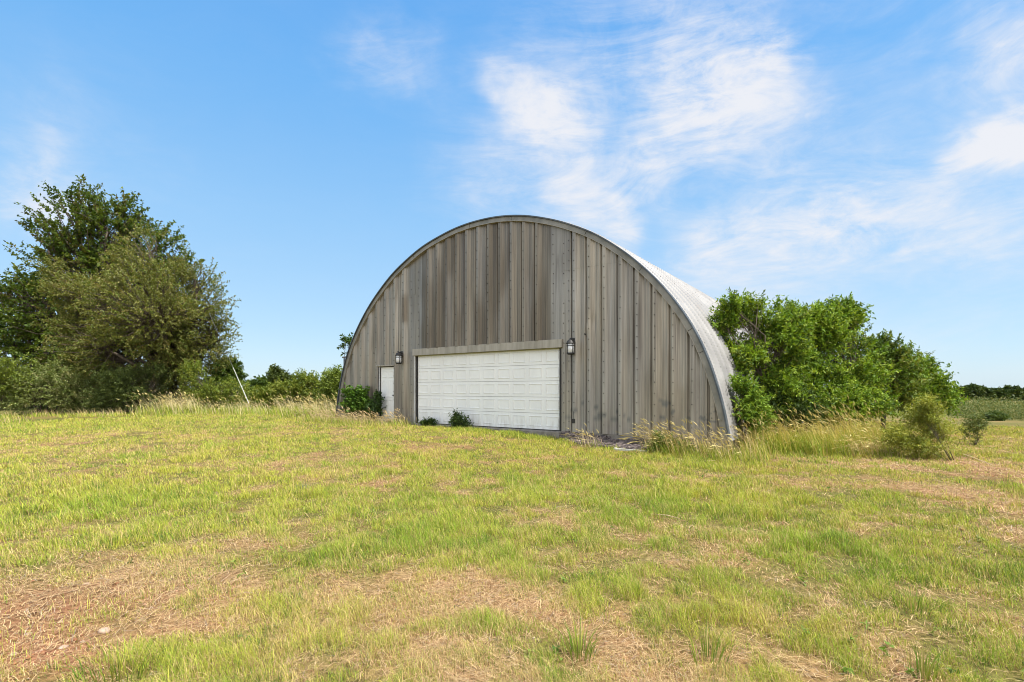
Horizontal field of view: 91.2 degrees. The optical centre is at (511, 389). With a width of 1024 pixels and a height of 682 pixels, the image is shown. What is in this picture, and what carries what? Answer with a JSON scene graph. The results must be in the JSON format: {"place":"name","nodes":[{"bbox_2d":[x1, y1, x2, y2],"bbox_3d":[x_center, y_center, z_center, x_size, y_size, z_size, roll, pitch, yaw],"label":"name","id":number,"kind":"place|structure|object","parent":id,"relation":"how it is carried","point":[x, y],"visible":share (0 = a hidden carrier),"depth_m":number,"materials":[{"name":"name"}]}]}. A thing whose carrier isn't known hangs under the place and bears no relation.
{"place":"outdoors","nodes":[
{"label":"outdoors","id":0,"kind":"place"},
{"bbox_2d":[0,408,145,424],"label":"tall grass","id":1,"kind":"structure","parent":0,"point":[48,413],"depth_m":25.67,"materials":[{"name":"plant"}]},
{"bbox_2d":[118,390,212,415],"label":"tall grass","id":2,"kind":"structure","parent":0,"point":[175,407],"depth_m":26.24,"materials":[{"name":"plant"}]},
{"bbox_2d":[0,391,1023,681],"bbox_3d":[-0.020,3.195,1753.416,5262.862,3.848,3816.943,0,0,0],"label":"ground","id":3,"kind":"structure","parent":0,"point":[644,557],"depth_m":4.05,"materials":[{"name":"green plant"}]},
{"bbox_2d":[0,350,41,400],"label":"shrub","id":4,"kind":"object","parent":3,"relation":"on","point":[7,373],"visible":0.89,"depth_m":26.93,"materials":[{"name":"green plant"}]},
{"bbox_2d":[0,356,122,414],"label":"shrub","id":5,"kind":"object","parent":3,"relation":"on","point":[58,389],"visible":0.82,"depth_m":27.45,"materials":[{"name":"green plant"}]},
{"bbox_2d":[97,627,109,633],"bbox_3d":[-2.628,1.558,3.235,0.075,0.042,0.051,0,0,0],"label":"stone","id":6,"kind":"object","parent":3,"relation":"on","point":[103,630],"visible":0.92,"depth_m":3.22,"materials":[{"name":"beige stone"}]},
{"bbox_2d":[0,174,221,407],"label":"tall tree","id":7,"kind":"object","parent":3,"relation":"on","point":[61,242],"visible":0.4,"depth_m":33.98,"materials":[{"name":"green plant"}]},
{"bbox_2d":[48,633,183,681],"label":"grass tuft","id":8,"kind":"object","parent":3,"relation":"on","point":[112,669],"visible":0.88,"depth_m":2.77,"materials":[{"name":"green plant"}]},
{"bbox_2d":[76,361,178,413],"bbox_3d":[-21.367,0.032,27.947,5.021,3.264,3.411,0,0,0],"label":"shrub","id":9,"kind":"object","parent":3,"relation":"on","point":[122,387],"visible":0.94,"depth_m":27.44,"materials":[{"name":"green plant"}]},
{"bbox_2d":[13,219,242,411],"bbox_3d":[-22.123,-4.201,29.763,12.527,11.905,8.547,0,0,29],"label":"broad tree","id":10,"kind":"object","parent":3,"relation":"on","point":[159,324],"visible":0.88,"depth_m":28.87,"materials":[{"name":"green plant"}]},
{"bbox_2d":[174,356,252,410],"bbox_3d":[-16.554,-0.264,28.024,4.139,3.304,2.733,0,0,0],"label":"shrub","id":11,"kind":"object","parent":3,"relation":"on","point":[193,376],"visible":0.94,"depth_m":27.69,"materials":[{"name":"green plant"}]},
{"bbox_2d":[205,356,248,398],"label":"tree","id":12,"kind":"object","parent":3,"relation":"on","point":[239,369],"visible":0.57,"depth_m":74.30,"materials":[{"name":"green plant"}]},
{"bbox_2d":[209,313,248,402],"bbox_3d":[-15.097,-1.369,27.000,2.418,5.482,0.029,0,0,0],"label":"guy wire","id":13,"kind":"object","parent":3,"relation":"on","point":[230,361],"visible":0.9,"depth_m":26.99,"materials":[{"name":"grey metal"}]},
{"bbox_2d":[240,375,272,389],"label":"tree","id":14,"kind":"object","parent":3,"relation":"on","point":[259,381],"visible":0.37,"depth_m":118.62,"materials":[{"name":"green plant"}]},
{"bbox_2d":[200,391,336,417],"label":"tall grass","id":15,"kind":"structure","parent":3,"relation":"on","point":[281,411],"depth_m":24.77,"materials":[{"name":"plant"}]},
{"bbox_2d":[240,384,296,409],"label":"bush","id":16,"kind":"object","parent":3,"relation":"on","point":[258,393],"visible":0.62,"depth_m":31.44,"materials":[{"name":"green plant"}]},
{"bbox_2d":[265,363,294,384],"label":"tree","id":17,"kind":"object","parent":3,"relation":"on","point":[274,372],"visible":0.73,"depth_m":89.30,"materials":[{"name":"green plant"}]},
{"bbox_2d":[263,368,315,408],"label":"bush","id":18,"kind":"object","parent":3,"relation":"on","point":[282,386],"visible":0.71,"depth_m":31.51,"materials":[{"name":"green plant"}]},
{"bbox_2d":[292,368,326,407],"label":"bush","id":19,"kind":"object","parent":3,"relation":"on","point":[311,378],"visible":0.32,"depth_m":31.56,"materials":[{"name":"green plant"}]},
{"bbox_2d":[314,364,342,409],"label":"bush","id":20,"kind":"object","parent":3,"relation":"on","point":[329,386],"visible":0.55,"depth_m":26.53,"materials":[{"name":"green plant"}]},
{"bbox_2d":[337,332,352,356],"bbox_3d":[-7.150,-0.559,22.029,1.080,3.922,0.939,0,0,20],"label":"sapling","id":21,"kind":"object","parent":3,"relation":"on","point":[345,339],"visible":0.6,"depth_m":21.89,"materials":[{"name":"green plant"}]},
{"bbox_2d":[337,382,371,418],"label":"shrub","id":22,"kind":"object","parent":3,"relation":"on","point":[356,398],"visible":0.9,"depth_m":19.33,"materials":[{"name":"green plant"}]},
{"bbox_2d":[293,404,418,425],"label":"tall grass","id":23,"kind":"structure","parent":3,"relation":"on","point":[327,417],"depth_m":18.56,"materials":[{"name":"plant"}]},
{"bbox_2d":[361,389,386,418],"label":"shrub","id":24,"kind":"object","parent":3,"relation":"on","point":[375,406],"visible":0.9,"depth_m":19.02,"materials":[{"name":"green plant"}]},
{"bbox_2d":[418,416,437,426],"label":"weed","id":25,"kind":"object","parent":3,"relation":"on","point":[427,422],"visible":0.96,"depth_m":17.46,"materials":[{"name":"green plant"}]},
{"bbox_2d":[448,408,473,427],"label":"weed","id":26,"kind":"object","parent":3,"relation":"on","point":[456,419],"visible":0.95,"depth_m":16.56,"materials":[{"name":"green plant"}]},
{"bbox_2d":[0,451,1018,679],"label":"clods","id":27,"kind":"object","parent":3,"relation":"on","point":[74,639],"visible":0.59,"depth_m":3.60,"materials":[{"name":"soil"}]},
{"bbox_2d":[1,437,1019,681],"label":"stubble","id":28,"kind":"object","parent":3,"relation":"on","point":[477,575],"visible":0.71,"depth_m":3.78,"materials":[{"name":"beige plant"}]},
{"bbox_2d":[0,389,1023,420],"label":"field weeds","id":29,"kind":"object","parent":3,"relation":"on","point":[1013,409],"visible":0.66,"depth_m":33.62,"materials":[{"name":"green plant"}]},
{"bbox_2d":[0,419,1023,681],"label":"straw","id":30,"kind":"object","parent":3,"relation":"on","point":[238,619],"visible":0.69,"depth_m":3.69,"materials":[{"name":"beige plant"}]},
{"bbox_2d":[446,426,581,446],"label":"tall grass","id":31,"kind":"structure","parent":3,"relation":"on","point":[523,435],"depth_m":14.67,"materials":[{"name":"green plant"}]},
{"bbox_2d":[7,436,1023,681],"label":"broadleaf weeds","id":32,"kind":"object","parent":3,"relation":"on","point":[589,578],"visible":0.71,"depth_m":3.25,"materials":[{"name":"green plant"}]},
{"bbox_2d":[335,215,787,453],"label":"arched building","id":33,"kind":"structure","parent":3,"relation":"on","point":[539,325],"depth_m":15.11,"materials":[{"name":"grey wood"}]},
{"bbox_2d":[376,365,394,420],"bbox_3d":[-4.784,0.159,19.180,1.050,2.155,0.185,0,0,36],"label":"entry door","id":34,"kind":"structure","parent":33,"relation":"in","point":[386,372],"depth_m":19.22,"materials":[{"name":"white paint"}]},
{"bbox_2d":[412,339,562,430],"bbox_3d":[-1.035,-0.106,16.503,6.260,2.704,0.202,0,0,36],"label":"garage door","id":35,"kind":"structure","parent":33,"relation":"in","point":[533,388],"depth_m":16.22,"materials":[{"name":"white paint"}]},
{"bbox_2d":[549,608,606,663],"bbox_3d":[0.379,1.472,2.953,0.377,0.223,0.404,0,0,-42],"label":"grass tuft","id":36,"kind":"object","parent":3,"relation":"on","point":[576,647],"visible":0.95,"depth_m":2.97,"materials":[{"name":"green plant"}]},
{"bbox_2d":[560,424,606,447],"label":"tall grass","id":37,"kind":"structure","parent":3,"relation":"on","point":[582,441],"depth_m":13.46,"materials":[{"name":"beige plant"}]},
{"bbox_2d":[559,431,652,451],"bbox_3d":[2.726,1.423,13.422,3.398,0.445,0.536,0,0,36],"label":"rubble","id":38,"kind":"object","parent":3,"relation":"on","point":[610,441],"visible":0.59,"depth_m":13.50,"materials":[{"name":"grey stone"}]},
{"bbox_2d":[614,447,646,451],"bbox_3d":[3.140,1.559,12.960,0.920,0.060,0.445,0,0,36],"label":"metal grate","id":39,"kind":"object","parent":3,"relation":"on","point":[620,449],"visible":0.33,"depth_m":12.88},
{"bbox_2d":[647,429,695,452],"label":"weed","id":40,"kind":"object","parent":3,"relation":"on","point":[660,438],"visible":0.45,"depth_m":12.25,"materials":[{"name":"green plant"}]},
{"bbox_2d":[618,416,778,463],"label":"tall grass","id":41,"kind":"structure","parent":3,"relation":"on","point":[705,449],"depth_m":11.69,"materials":[{"name":"plant"}]},
{"bbox_2d":[680,619,748,668],"bbox_3d":[1.158,1.482,2.932,0.418,0.227,0.416,0,0,0],"label":"grass tuft","id":42,"kind":"object","parent":3,"relation":"on","point":[706,650],"visible":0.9,"depth_m":2.94,"materials":[{"name":"green plant"}]},
{"bbox_2d":[728,372,782,451],"bbox_3d":[6.035,0.588,12.697,1.381,2.121,1.229,0,0,0],"label":"shrub","id":43,"kind":"object","parent":3,"relation":"on","point":[749,404],"visible":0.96,"depth_m":12.51,"materials":[{"name":"green plant"}]},
{"bbox_2d":[706,286,832,435],"bbox_3d":[7.284,-0.629,14.431,3.507,4.634,2.354,0,0,0],"label":"tree","id":44,"kind":"object","parent":3,"relation":"on","point":[786,332],"visible":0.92,"depth_m":14.25,"materials":[{"name":"green plant"}]},
{"bbox_2d":[753,382,837,435],"bbox_3d":[7.731,0.683,14.181,2.827,1.937,1.610,0,0,0],"label":"shrub","id":45,"kind":"object","parent":3,"relation":"on","point":[801,409],"visible":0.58,"depth_m":13.86,"materials":[{"name":"green plant"}]},
{"bbox_2d":[721,395,903,456],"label":"tall grass","id":46,"kind":"structure","parent":3,"relation":"on","point":[810,442],"depth_m":12.31,"materials":[{"name":"green plant"}]},
{"bbox_2d":[768,295,862,434],"bbox_3d":[9.377,-0.686,15.994,2.839,4.726,2.534,0,0,0],"label":"tree","id":47,"kind":"object","parent":3,"relation":"on","point":[831,335],"visible":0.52,"depth_m":15.49,"materials":[{"name":"green plant"}]},
{"bbox_2d":[808,291,902,429],"bbox_3d":[11.524,-0.828,17.491,3.355,5.074,2.827,0,0,0],"label":"tree","id":48,"kind":"object","parent":3,"relation":"on","point":[867,369],"visible":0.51,"depth_m":17.07,"materials":[{"name":"green plant"}]},
{"bbox_2d":[807,376,903,430],"bbox_3d":[10.076,0.625,15.196,3.136,2.083,1.874,0,0,0],"label":"shrub","id":49,"kind":"object","parent":3,"relation":"on","point":[857,396],"visible":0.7,"depth_m":14.85,"materials":[{"name":"green plant"}]},
{"bbox_2d":[840,328,937,428],"bbox_3d":[14.158,-0.269,19.008,3.494,4.047,2.672,0,0,0],"label":"tree","id":50,"kind":"object","parent":3,"relation":"on","point":[899,357],"visible":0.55,"depth_m":18.58,"materials":[{"name":"green plant"}]},
{"bbox_2d":[824,428,969,459],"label":"tall grass","id":51,"kind":"structure","parent":3,"relation":"on","point":[874,450],"depth_m":11.58,"materials":[{"name":"green plant"}]},
{"bbox_2d":[883,585,952,616],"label":"grass tuft","id":52,"kind":"object","parent":3,"relation":"on","point":[909,603],"visible":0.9,"depth_m":3.56,"materials":[{"name":"green plant"}]},
{"bbox_2d":[874,386,968,460],"bbox_3d":[9.078,0.807,11.169,1.972,1.792,1.411,0,0,0],"label":"weed bush","id":53,"kind":"object","parent":3,"relation":"on","point":[929,420],"visible":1,"depth_m":11.16,"materials":[{"name":"green plant"}]},
{"bbox_2d":[903,635,950,681],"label":"grass tuft","id":54,"kind":"object","parent":3,"relation":"on","point":[922,672],"visible":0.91,"depth_m":2.75,"materials":[{"name":"green plant"}]},
{"bbox_2d":[891,350,969,426],"bbox_3d":[17.146,0.040,20.916,3.395,3.447,2.481,0,0,0],"label":"tree","id":55,"kind":"object","parent":3,"relation":"on","point":[944,389],"visible":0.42,"depth_m":20.53,"materials":[{"name":"green plant"}]},
{"bbox_2d":[954,385,975,399],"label":"tree","id":56,"kind":"object","parent":3,"relation":"on","point":[967,391],"visible":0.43,"depth_m":197.99,"materials":[{"name":"green plant"}]},
{"bbox_2d":[955,410,996,444],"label":"weed bush","id":57,"kind":"object","parent":3,"relation":"on","point":[976,422],"visible":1,"depth_m":14.57,"materials":[{"name":"green plant"}]},
{"bbox_2d":[965,383,987,400],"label":"tree","id":58,"kind":"object","parent":3,"relation":"on","point":[978,391],"visible":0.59,"depth_m":197.86,"materials":[{"name":"green plant"}]},
{"bbox_2d":[975,385,997,399],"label":"tree","id":59,"kind":"object","parent":3,"relation":"on","point":[990,391],"visible":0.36,"depth_m":197.78,"materials":[{"name":"green plant"}]},
{"bbox_2d":[981,409,1012,420],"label":"weed bush","id":60,"kind":"object","parent":3,"relation":"on","point":[995,415],"visible":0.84,"depth_m":27.79,"materials":[{"name":"green plant"}]},
{"bbox_2d":[991,386,1011,400],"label":"tree","id":61,"kind":"object","parent":3,"relation":"on","point":[1000,392],"visible":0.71,"depth_m":198.11,"materials":[{"name":"green plant"}]},
{"bbox_2d":[1003,385,1023,400],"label":"tree","id":62,"kind":"object","parent":3,"relation":"on","point":[1017,391],"visible":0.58,"depth_m":197.77,"materials":[{"name":"green plant"}]},
{"bbox_2d":[0,0,1023,388],"label":"sky","id":63,"kind":"structure","parent":0,"point":[807,151],"materials":[{"name":"blue"}]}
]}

